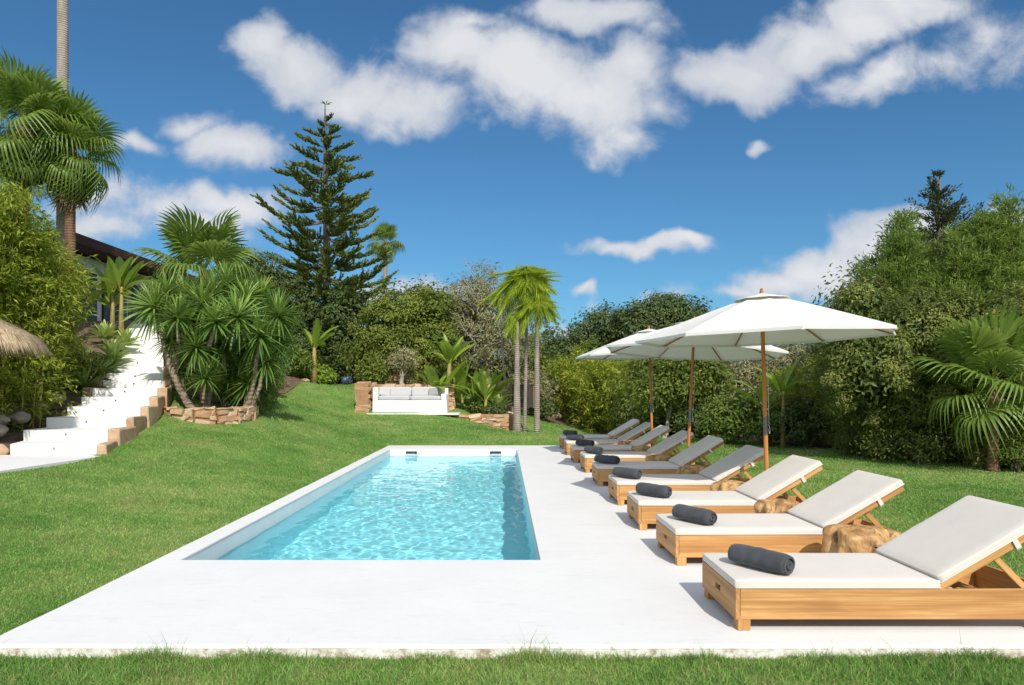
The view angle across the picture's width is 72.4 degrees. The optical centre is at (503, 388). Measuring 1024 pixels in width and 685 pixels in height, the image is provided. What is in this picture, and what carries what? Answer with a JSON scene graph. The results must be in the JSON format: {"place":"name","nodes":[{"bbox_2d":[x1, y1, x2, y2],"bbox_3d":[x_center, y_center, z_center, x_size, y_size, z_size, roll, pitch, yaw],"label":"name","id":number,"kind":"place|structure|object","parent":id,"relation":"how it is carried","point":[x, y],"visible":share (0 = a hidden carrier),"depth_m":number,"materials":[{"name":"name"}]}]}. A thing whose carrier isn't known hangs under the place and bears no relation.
{"place":"outdoors","nodes":[
{"label":"outdoors","id":0,"kind":"place"},
{"bbox_2d":[0,455,98,472],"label":"path","id":1,"kind":"structure","parent":0,"point":[15,463],"depth_m":11.50,"materials":[{"name":"white concrete"}]},
{"bbox_2d":[0,322,1023,684],"bbox_3d":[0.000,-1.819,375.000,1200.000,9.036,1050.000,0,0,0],"label":"lawn","id":2,"kind":"structure","parent":0,"point":[270,422],"depth_m":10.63,"materials":[{"name":"green plant"}]},
{"bbox_2d":[0,320,143,453],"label":"planting bed","id":3,"kind":"object","parent":2,"relation":"on","point":[6,440],"visible":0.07,"depth_m":16.86,"materials":[{"name":"soil"}]},
{"bbox_2d":[0,320,52,361],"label":"thatched parasol","id":4,"kind":"object","parent":3,"relation":"on","point":[14,338],"visible":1,"depth_m":12.20,"materials":[{"name":"beige plant"}]},
{"bbox_2d":[28,355,72,398],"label":"shrub","id":5,"kind":"object","parent":3,"relation":"on","point":[57,383],"visible":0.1,"depth_m":16.15,"materials":[{"name":"green plant"}]},
{"bbox_2d":[0,169,100,431],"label":"bamboo clump","id":6,"kind":"object","parent":3,"relation":"on","point":[19,297],"visible":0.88,"depth_m":14.30,"materials":[{"name":"green plant"}]},
{"bbox_2d":[0,46,112,241],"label":"fan palm","id":7,"kind":"object","parent":3,"relation":"on","point":[20,88],"visible":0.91,"depth_m":19.44,"materials":[{"name":"green plant"}]},
{"bbox_2d":[12,212,102,396],"bbox_3d":[-11.264,-1.914,16.605,3.238,4.483,3.519,0,0,0],"label":"bamboo clump","id":8,"kind":"object","parent":3,"relation":"on","point":[73,328],"visible":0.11,"depth_m":16.75,"materials":[{"name":"green plant"}]},
{"bbox_2d":[56,0,68,253],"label":"fan palm","id":9,"kind":"object","parent":3,"relation":"on","point":[62,65],"visible":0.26,"depth_m":21.47,"materials":[{"name":"grey plant"}]},
{"bbox_2d":[13,86,127,346],"bbox_3d":[-12.748,-4.757,20.471,2.949,7.714,3.142,0,0,-39],"label":"fan palm","id":10,"kind":"object","parent":3,"relation":"on","point":[76,179],"visible":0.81,"depth_m":20.29,"materials":[{"name":"green plant"}]},
{"bbox_2d":[62,365,109,395],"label":"flax plant","id":11,"kind":"object","parent":3,"relation":"on","point":[86,374],"visible":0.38,"depth_m":17.52,"materials":[{"name":"green plant"}]},
{"bbox_2d":[65,346,109,381],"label":"shrub","id":12,"kind":"object","parent":3,"relation":"on","point":[93,361],"visible":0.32,"depth_m":17.93,"materials":[{"name":"green plant"}]},
{"bbox_2d":[83,319,122,339],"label":"agave plant","id":13,"kind":"object","parent":3,"relation":"on","point":[104,331],"visible":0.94,"depth_m":20.87,"materials":[{"name":"green plant"}]},
{"bbox_2d":[92,336,135,360],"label":"agave plant","id":14,"kind":"object","parent":3,"relation":"on","point":[114,346],"visible":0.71,"depth_m":19.34,"materials":[{"name":"green plant"}]},
{"bbox_2d":[80,255,151,336],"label":"banana plant","id":15,"kind":"object","parent":3,"relation":"on","point":[118,276],"visible":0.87,"depth_m":22.54,"materials":[{"name":"green plant"}]},
{"bbox_2d":[10,324,171,454],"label":"garden staircase","id":16,"kind":"structure","parent":2,"relation":"on","point":[131,401],"depth_m":15.10,"materials":[{"name":"concrete"}]},
{"bbox_2d":[32,230,217,334],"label":"terrace house","id":17,"kind":"structure","parent":2,"relation":"on","point":[86,246],"depth_m":26.76,"materials":[{"name":"white plaster"},{"name":"dark brown wood"},{"name":"glass"}]},
{"bbox_2d":[76,271,96,320],"bbox_3d":[-15.458,-3.250,25.700,0.073,2.200,1.700,0,0,0],"label":"window","id":18,"kind":"structure","parent":17,"relation":"in","point":[93,318],"depth_m":26.11,"materials":[{"name":"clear glass"}]},
{"bbox_2d":[163,406,258,424],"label":"planter wall","id":19,"kind":"structure","parent":2,"relation":"on","point":[214,415],"depth_m":16.50,"materials":[{"name":"stone"}]},
{"bbox_2d":[232,382,279,413],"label":"shrub","id":20,"kind":"object","parent":2,"relation":"on","point":[273,397],"visible":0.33,"depth_m":18.79,"materials":[{"name":"green plant"}]},
{"bbox_2d":[211,245,315,343],"bbox_3d":[-12.056,-3.621,33.998,6.743,6.621,4.945,0,0,22],"label":"broadleaf tree","id":21,"kind":"object","parent":2,"relation":"on","point":[254,264],"visible":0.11,"depth_m":33.27,"materials":[{"name":"green plant"}]},
{"bbox_2d":[296,319,338,383],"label":"banana plant","id":22,"kind":"object","parent":2,"relation":"on","point":[315,341],"visible":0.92,"depth_m":30.19,"materials":[{"name":"green plant"}]},
{"bbox_2d":[249,100,398,349],"bbox_3d":[-8.872,-7.042,34.428,7.410,14.201,7.304,0,0,0],"label":"norfolk pine","id":23,"kind":"object","parent":2,"relation":"on","point":[304,250],"visible":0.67,"depth_m":33.60,"materials":[{"name":"green plant"}]},
{"bbox_2d":[317,363,336,384],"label":"shrub","id":24,"kind":"object","parent":2,"relation":"on","point":[325,375],"visible":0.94,"depth_m":30.35,"materials":[{"name":"green plant"}]},
{"bbox_2d":[354,381,376,412],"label":"stone wall","id":25,"kind":"structure","parent":2,"relation":"on","point":[363,394],"depth_m":25.85,"materials":[{"name":"stone"}]},
{"bbox_2d":[353,355,391,382],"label":"shrub","id":26,"kind":"object","parent":2,"relation":"on","point":[377,372],"visible":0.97,"depth_m":29.31,"materials":[{"name":"green plant"}]},
{"bbox_2d":[163,332,616,429],"bbox_3d":[-1.200,-0.664,35.400,25.600,5.447,32.800,0,0,0],"label":"planting bed","id":27,"kind":"object","parent":2,"relation":"on","point":[294,381],"visible":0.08,"depth_m":28.13,"materials":[{"name":"soil"}]},
{"bbox_2d":[126,203,268,368],"bbox_3d":[-9.499,-3.125,22.137,4.103,5.250,4.271,0,0,0],"label":"fan palm","id":28,"kind":"object","parent":27,"relation":"on","point":[207,241],"visible":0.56,"depth_m":21.34,"materials":[{"name":"green plant"}]},
{"bbox_2d":[278,342,315,376],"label":"shrub","id":29,"kind":"object","parent":27,"relation":"on","point":[298,364],"visible":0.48,"depth_m":29.58,"materials":[{"name":"green plant"}]},
{"bbox_2d":[283,276,377,374],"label":"broadleaf tree","id":30,"kind":"object","parent":27,"relation":"on","point":[340,320],"visible":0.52,"depth_m":32.46,"materials":[{"name":"green plant"}]},
{"bbox_2d":[320,353,359,383],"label":"shrub","id":31,"kind":"object","parent":27,"relation":"on","point":[342,372],"visible":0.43,"depth_m":31.91,"materials":[{"name":"green plant"}]},
{"bbox_2d":[365,222,405,295],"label":"fan palm","id":32,"kind":"object","parent":27,"relation":"on","point":[391,233],"visible":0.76,"depth_m":43.71,"materials":[{"name":"green plant"}]},
{"bbox_2d":[328,275,467,379],"bbox_3d":[-4.738,-2.624,31.601,6.293,4.973,4.497,0,0,0],"label":"broadleaf tree","id":33,"kind":"object","parent":27,"relation":"on","point":[399,323],"visible":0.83,"depth_m":30.77,"materials":[{"name":"green plant"}]},
{"bbox_2d":[436,258,540,380],"bbox_3d":[-1.018,-2.866,33.062,5.596,6.683,4.082,0,0,0],"label":"olive tree","id":34,"kind":"object","parent":27,"relation":"on","point":[477,319],"visible":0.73,"depth_m":32.45,"materials":[{"name":"green plant"}]},
{"bbox_2d":[496,332,569,403],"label":"broadleaf tree","id":35,"kind":"object","parent":27,"relation":"on","point":[543,360],"visible":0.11,"depth_m":34.98,"materials":[{"name":"green plant"}]},
{"bbox_2d":[507,364,562,408],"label":"shrub","id":36,"kind":"object","parent":27,"relation":"on","point":[543,392],"visible":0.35,"depth_m":32.26,"materials":[{"name":"green plant"}]},
{"bbox_2d":[528,301,627,371],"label":"broadleaf tree","id":37,"kind":"object","parent":27,"relation":"on","point":[563,346],"visible":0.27,"depth_m":44.88,"materials":[{"name":"green plant"}]},
{"bbox_2d":[382,344,421,383],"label":"broadleaf tree","id":38,"kind":"object","parent":2,"relation":"on","point":[400,365],"visible":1,"depth_m":29.04,"materials":[{"name":"green plant"}]},
{"bbox_2d":[367,387,460,414],"bbox_3d":[-3.360,0.449,26.300,3.400,1.062,1.200,0,0,0],"label":"garden sofa","id":39,"kind":"object","parent":2,"relation":"on","point":[420,400],"visible":0.93,"depth_m":26.00,"materials":[{"name":"fabric"}]},
{"bbox_2d":[375,384,455,410],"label":"stone wall","id":40,"kind":"structure","parent":2,"relation":"on","point":[452,401],"depth_m":27.01,"materials":[{"name":"stone"}]},
{"bbox_2d":[409,363,456,383],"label":"shrub","id":41,"kind":"object","parent":2,"relation":"on","point":[437,369],"visible":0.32,"depth_m":29.01,"materials":[{"name":"green plant"}]},
{"bbox_2d":[451,411,512,430],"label":"stone wall","id":42,"kind":"structure","parent":2,"relation":"on","point":[503,421],"depth_m":26.08,"materials":[{"name":"stone"}]},
{"bbox_2d":[488,293,507,407],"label":"feather palm","id":43,"kind":"object","parent":2,"relation":"on","point":[497,300],"visible":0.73,"depth_m":28.97,"materials":[{"name":"grey plant"}]},
{"bbox_2d":[501,312,521,431],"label":"feather palm","id":44,"kind":"object","parent":2,"relation":"on","point":[511,325],"visible":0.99,"depth_m":25.31,"materials":[{"name":"grey plant"}]},
{"bbox_2d":[0,453,1023,659],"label":"deck footing","id":45,"kind":"object","parent":2,"relation":"on","point":[485,653],"visible":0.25,"depth_m":4.37,"materials":[{"name":"white concrete"}]},
{"bbox_2d":[0,445,1023,648],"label":"pool deck","id":46,"kind":"structure","parent":45,"relation":"on","point":[606,570],"depth_m":5.20,"materials":[{"name":"white concrete"}]},
{"bbox_2d":[187,450,539,559],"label":"swimming pool","id":47,"kind":"structure","parent":46,"relation":"in","point":[220,549],"depth_m":10.63,"materials":[{"name":"paint"}]},
{"bbox_2d":[216,456,535,559],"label":"water","id":48,"kind":"structure","parent":47,"relation":"in","point":[432,508],"depth_m":9.65,"materials":[{"name":"teal liquid"}]},
{"bbox_2d":[559,419,639,448],"bbox_3d":[2.587,1.208,19.015,2.116,0.782,0.792,0,0,0],"label":"sun lounger","id":49,"kind":"object","parent":46,"relation":"on","point":[626,427],"visible":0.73,"depth_m":18.64,"materials":[{"name":"fabric"}]},
{"bbox_2d":[564,422,650,454],"bbox_3d":[2.572,1.211,17.281,2.116,0.776,0.792,0,0,1],"label":"sun lounger","id":50,"kind":"object","parent":46,"relation":"on","point":[639,430],"visible":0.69,"depth_m":16.90,"materials":[{"name":"fabric"}]},
{"bbox_2d":[575,326,655,446],"bbox_3d":[3.356,0.071,16.116,3.186,3.060,3.187,0,0,-8],"label":"market umbrella","id":51,"kind":"object","parent":46,"relation":"on","point":[602,353],"visible":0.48,"depth_m":16.10,"materials":[{"name":"canvas"},{"name":"wood"}]},
{"bbox_2d":[570,425,670,462],"bbox_3d":[2.559,1.206,15.490,2.116,0.785,0.792,0,0,0],"label":"sun lounger","id":52,"kind":"object","parent":46,"relation":"on","point":[654,434],"visible":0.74,"depth_m":15.12,"materials":[{"name":"fabric"}]},
{"bbox_2d":[580,430,694,472],"bbox_3d":[2.596,1.213,13.749,2.116,0.772,0.792,0,0,-1],"label":"sun lounger","id":53,"kind":"object","parent":46,"relation":"on","point":[672,442],"visible":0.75,"depth_m":13.42,"materials":[{"name":"fabric"}]},
{"bbox_2d":[592,435,723,485],"bbox_3d":[2.593,1.203,11.879,2.116,0.792,0.792,0,0,1],"label":"sun lounger","id":54,"kind":"object","parent":46,"relation":"on","point":[695,452],"visible":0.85,"depth_m":11.53,"materials":[{"name":"fabric"}]},
{"bbox_2d":[608,445,768,504],"bbox_3d":[2.606,1.212,10.007,2.116,0.774,0.792,0,0,0],"label":"sun lounger","id":55,"kind":"object","parent":46,"relation":"on","point":[736,462],"visible":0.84,"depth_m":9.69,"materials":[{"name":"fabric"}]},
{"bbox_2d":[612,467,641,478],"bbox_3d":[1.739,1.179,9.878,0.163,0.144,0.456,0,0,-35],"label":"rolled towel","id":56,"kind":"object","parent":55,"relation":"on","point":[627,472],"visible":1,"depth_m":9.79,"materials":[{"name":"fabric"}]},
{"bbox_2d":[606,316,788,447],"bbox_3d":[3.405,0.149,12.612,3.030,2.917,3.035,0,0,-33],"label":"market umbrella","id":57,"kind":"object","parent":46,"relation":"on","point":[629,346],"visible":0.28,"depth_m":13.44,"materials":[{"name":"canvas"},{"name":"wood"}]},
{"bbox_2d":[627,455,822,529],"bbox_3d":[2.582,1.205,8.301,2.116,0.788,0.792,0,0,1],"label":"sun lounger","id":58,"kind":"object","parent":46,"relation":"on","point":[782,477],"visible":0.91,"depth_m":7.97,"materials":[{"name":"fabric"}]},
{"bbox_2d":[636,482,671,496],"bbox_3d":[1.751,1.180,8.188,0.158,0.144,0.456,0,0,-38],"label":"rolled towel","id":59,"kind":"object","parent":58,"relation":"on","point":[644,488],"visible":1,"depth_m":8.11,"materials":[{"name":"fabric"}]},
{"bbox_2d":[710,480,744,490],"bbox_3d":[2.938,1.387,8.980,0.539,0.427,0.630,0,0,-44],"label":"stump table","id":60,"kind":"object","parent":46,"relation":"on","point":[727,485],"visible":0.27,"depth_m":8.88,"materials":[{"name":"brown wood"}]},
{"bbox_2d":[635,288,896,470],"bbox_3d":[3.368,0.143,9.107,3.034,2.915,3.035,0,0,28],"label":"market umbrella","id":61,"kind":"object","parent":46,"relation":"on","point":[762,319],"visible":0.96,"depth_m":8.72,"materials":[{"name":"canvas"},{"name":"wood"}]},
{"bbox_2d":[754,498,798,513],"bbox_3d":[2.911,1.387,7.454,0.576,0.426,0.649,0,0,23],"label":"stump table","id":62,"kind":"object","parent":46,"relation":"on","point":[775,505],"visible":0.32,"depth_m":7.33,"materials":[{"name":"brown wood"}]},
{"bbox_2d":[656,470,904,565],"bbox_3d":[2.605,1.211,6.731,2.116,0.777,0.792,0,0,-1],"label":"sun lounger","id":63,"kind":"object","parent":46,"relation":"on","point":[850,499],"visible":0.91,"depth_m":6.38,"materials":[{"name":"fabric"}]},
{"bbox_2d":[672,504,716,524],"bbox_3d":[1.793,1.180,6.598,0.160,0.145,0.456,0,0,-30],"label":"rolled towel","id":64,"kind":"object","parent":63,"relation":"on","point":[696,514],"visible":1,"depth_m":6.51,"materials":[{"name":"fabric"}]},
{"bbox_2d":[821,524,899,552],"bbox_3d":[3.056,1.379,5.902,0.724,0.442,0.561,0,0,0],"label":"stump table","id":65,"kind":"object","parent":46,"relation":"on","point":[847,538],"visible":0.42,"depth_m":5.81,"materials":[{"name":"brown wood"}]},
{"bbox_2d":[702,495,1023,629],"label":"sun lounger","id":66,"kind":"object","parent":46,"relation":"on","point":[917,570],"visible":0.95,"depth_m":4.65,"materials":[{"name":"white fabric"}]},
{"bbox_2d":[728,544,794,574],"bbox_3d":[1.790,1.179,4.878,0.163,0.144,0.456,0,0,-33],"label":"rolled towel","id":67,"kind":"object","parent":66,"relation":"on","point":[768,560],"visible":1,"depth_m":4.80,"materials":[{"name":"fabric"}]},
{"bbox_2d":[478,264,561,431],"bbox_3d":[0.863,-1.520,26.379,3.444,6.539,3.053,0,0,43],"label":"feather palm","id":68,"kind":"object","parent":2,"relation":"on","point":[525,282],"visible":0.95,"depth_m":25.98,"materials":[{"name":"green plant"}]},
{"bbox_2d":[509,379,533,407],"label":"garden gate","id":69,"kind":"structure","parent":2,"relation":"on","point":[530,395],"depth_m":30.21,"materials":[{"name":"grey wood"}]},
{"bbox_2d":[514,295,562,432],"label":"feather palm","id":70,"kind":"object","parent":2,"relation":"on","point":[532,305],"visible":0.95,"depth_m":25.60,"materials":[{"name":"green plant"}]},
{"bbox_2d":[527,397,559,421],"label":"shrub","id":71,"kind":"object","parent":2,"relation":"on","point":[548,409],"visible":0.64,"depth_m":30.53,"materials":[{"name":"green plant"}]},
{"bbox_2d":[595,288,717,344],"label":"broadleaf tree","id":72,"kind":"object","parent":2,"relation":"on","point":[668,310],"visible":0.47,"depth_m":42.97,"materials":[{"name":"green plant"}]},
{"bbox_2d":[621,359,735,438],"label":"broadleaf tree","id":73,"kind":"object","parent":2,"relation":"on","point":[671,386],"visible":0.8,"depth_m":22.02,"materials":[{"name":"green plant"}]},
{"bbox_2d":[667,397,731,437],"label":"shrub","id":74,"kind":"object","parent":2,"relation":"on","point":[679,422],"visible":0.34,"depth_m":22.20,"materials":[{"name":"green plant"}]},
{"bbox_2d":[693,386,769,444],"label":"shrub","id":75,"kind":"object","parent":2,"relation":"on","point":[731,421],"visible":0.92,"depth_m":20.07,"materials":[{"name":"green plant"}]},
{"bbox_2d":[728,377,799,446],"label":"banana plant","id":76,"kind":"object","parent":2,"relation":"on","point":[758,392],"visible":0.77,"depth_m":19.58,"materials":[{"name":"green plant"}]},
{"bbox_2d":[740,401,793,445],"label":"shrub","id":77,"kind":"object","parent":2,"relation":"on","point":[760,426],"visible":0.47,"depth_m":19.68,"materials":[{"name":"green plant"}]},
{"bbox_2d":[754,360,815,447],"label":"banana plant","id":78,"kind":"object","parent":2,"relation":"on","point":[780,385],"visible":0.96,"depth_m":19.14,"materials":[{"name":"green plant"}]},
{"bbox_2d":[564,409,1023,469],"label":"planting bed","id":79,"kind":"object","parent":2,"relation":"on","point":[798,445],"visible":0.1,"depth_m":20.70,"materials":[{"name":"soil"}]},
{"bbox_2d":[539,338,635,427],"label":"bamboo clump","id":80,"kind":"object","parent":79,"relation":"on","point":[565,397],"visible":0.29,"depth_m":33.16,"materials":[{"name":"green plant"}]},
{"bbox_2d":[563,359,646,435],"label":"bamboo clump","id":81,"kind":"object","parent":79,"relation":"on","point":[598,407],"visible":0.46,"depth_m":30.59,"materials":[{"name":"green plant"}]},
{"bbox_2d":[597,359,670,435],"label":"bamboo clump","id":82,"kind":"object","parent":79,"relation":"on","point":[613,383],"visible":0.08,"depth_m":28.25,"materials":[{"name":"green plant"}]},
{"bbox_2d":[598,359,749,435],"bbox_3d":[6.329,0.037,25.846,5.499,4.598,4.201,0,0,23],"label":"broadleaf shrub","id":83,"kind":"object","parent":79,"relation":"on","point":[625,414],"visible":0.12,"depth_m":25.30,"materials":[{"name":"green plant"}]},
{"bbox_2d":[715,343,822,433],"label":"olive tree","id":84,"kind":"object","parent":79,"relation":"on","point":[748,371],"visible":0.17,"depth_m":24.72,"materials":[{"name":"green plant"}]},
{"bbox_2d":[755,346,849,445],"bbox_3d":[9.066,0.294,20.429,3.215,3.312,2.956,0,0,0],"label":"bamboo clump","id":85,"kind":"object","parent":79,"relation":"on","point":[806,387],"visible":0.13,"depth_m":20.17,"materials":[{"name":"green plant"}]},
{"bbox_2d":[779,343,846,435],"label":"olive tree","id":86,"kind":"object","parent":79,"relation":"on","point":[809,347],"visible":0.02,"depth_m":23.76,"materials":[{"name":"green plant"}]},
{"bbox_2d":[809,253,876,454],"bbox_3d":[9.053,-0.842,17.408,2.599,5.022,2.515,0,0,0],"label":"bamboo clump","id":87,"kind":"object","parent":79,"relation":"on","point":[868,258],"visible":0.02,"depth_m":17.60,"materials":[{"name":"green plant"}]},
{"bbox_2d":[805,344,886,454],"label":"bamboo clump","id":88,"kind":"object","parent":79,"relation":"on","point":[816,349],"depth_m":18.11,"materials":[{"name":"green plant"}]},
{"bbox_2d":[840,205,934,459],"bbox_3d":[9.057,-1.295,16.323,2.446,5.924,2.457,0,0,0],"label":"bamboo clump","id":89,"kind":"object","parent":79,"relation":"on","point":[898,250],"visible":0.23,"depth_m":15.88,"materials":[{"name":"green plant"}]},
{"bbox_2d":[906,237,957,302],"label":"bamboo clump","id":90,"kind":"object","parent":79,"relation":"on","point":[934,254],"visible":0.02,"depth_m":16.12,"materials":[{"name":"green plant"}]},
{"bbox_2d":[905,220,1006,462],"bbox_3d":[10.010,-1.056,15.434,2.362,5.448,2.414,0,0,0],"label":"bamboo clump","id":91,"kind":"object","parent":79,"relation":"on","point":[945,275],"visible":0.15,"depth_m":15.23,"materials":[{"name":"green plant"}]},
{"bbox_2d":[902,302,1023,471],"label":"fan palm","id":92,"kind":"object","parent":79,"relation":"on","point":[970,352],"visible":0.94,"depth_m":13.40,"materials":[{"name":"green plant"}]},
{"bbox_2d":[932,280,1023,469],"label":"broadleaf shrub","id":93,"kind":"object","parent":79,"relation":"on","point":[978,460],"visible":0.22,"depth_m":14.23,"materials":[{"name":"green plant"}]},
{"bbox_2d":[941,182,1023,313],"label":"bamboo clump","id":94,"kind":"object","parent":79,"relation":"on","point":[1002,236],"visible":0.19,"depth_m":15.18,"materials":[{"name":"green plant"}]},
{"bbox_2d":[761,395,841,447],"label":"shrub","id":95,"kind":"object","parent":2,"relation":"on","point":[807,427],"visible":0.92,"depth_m":18.91,"materials":[{"name":"green plant"}]},
{"bbox_2d":[811,257,993,463],"bbox_3d":[9.252,-0.473,15.947,4.889,4.993,3.740,0,0,0],"label":"broadleaf shrub","id":96,"kind":"object","parent":2,"relation":"on","point":[881,363],"visible":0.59,"depth_m":15.07,"materials":[{"name":"green plant"}]},
{"bbox_2d":[848,420,980,464],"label":"shrub","id":97,"kind":"object","parent":2,"relation":"on","point":[920,459],"visible":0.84,"depth_m":14.97,"materials":[{"name":"green plant"}]},
{"bbox_2d":[853,169,990,276],"bbox_3d":[12.099,-2.234,19.619,4.482,7.868,4.603,0,0,21],"label":"cypress tree","id":98,"kind":"object","parent":2,"relation":"on","point":[942,217],"visible":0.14,"depth_m":19.37,"materials":[{"name":"green plant"}]},
{"bbox_2d":[985,426,1023,472],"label":"shrub","id":99,"kind":"object","parent":2,"relation":"on","point":[1018,458],"visible":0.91,"depth_m":13.49,"materials":[{"name":"green plant"}]},
{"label":"bed soil","id":100,"kind":"structure","parent":2,"relation":"on","visible":0},
{"bbox_2d":[424,334,474,383],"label":"banana plant","id":101,"kind":"object","parent":100,"relation":"on","point":[449,352],"visible":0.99,"depth_m":27.22,"materials":[{"name":"green plant"}]},
{"bbox_2d":[413,358,522,406],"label":"banana plant","id":102,"kind":"object","parent":100,"relation":"on","point":[459,379],"visible":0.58,"depth_m":27.52,"materials":[{"name":"green plant"}]},
{"bbox_2d":[447,369,509,413],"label":"banana plant","id":103,"kind":"object","parent":100,"relation":"on","point":[481,385],"visible":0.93,"depth_m":26.80,"materials":[{"name":"green plant"}]},
{"bbox_2d":[464,390,494,413],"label":"shrub","id":104,"kind":"object","parent":100,"relation":"on","point":[476,401],"visible":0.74,"depth_m":27.08,"materials":[{"name":"green plant"}]},
{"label":"planter soil","id":105,"kind":"structure","parent":2,"relation":"on","visible":0},
{"bbox_2d":[117,259,311,414],"bbox_3d":[-7.185,-1.307,17.506,4.514,4.263,3.422,0,0,0],"label":"yucca","id":106,"kind":"object","parent":105,"relation":"on","point":[206,342],"visible":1,"depth_m":17.17,"materials":[{"name":"green plant"}]},
{"bbox_2d":[0,0,1023,378],"label":"sky","id":107,"kind":"structure","parent":0,"point":[723,152],"materials":[{"name":"blue"}]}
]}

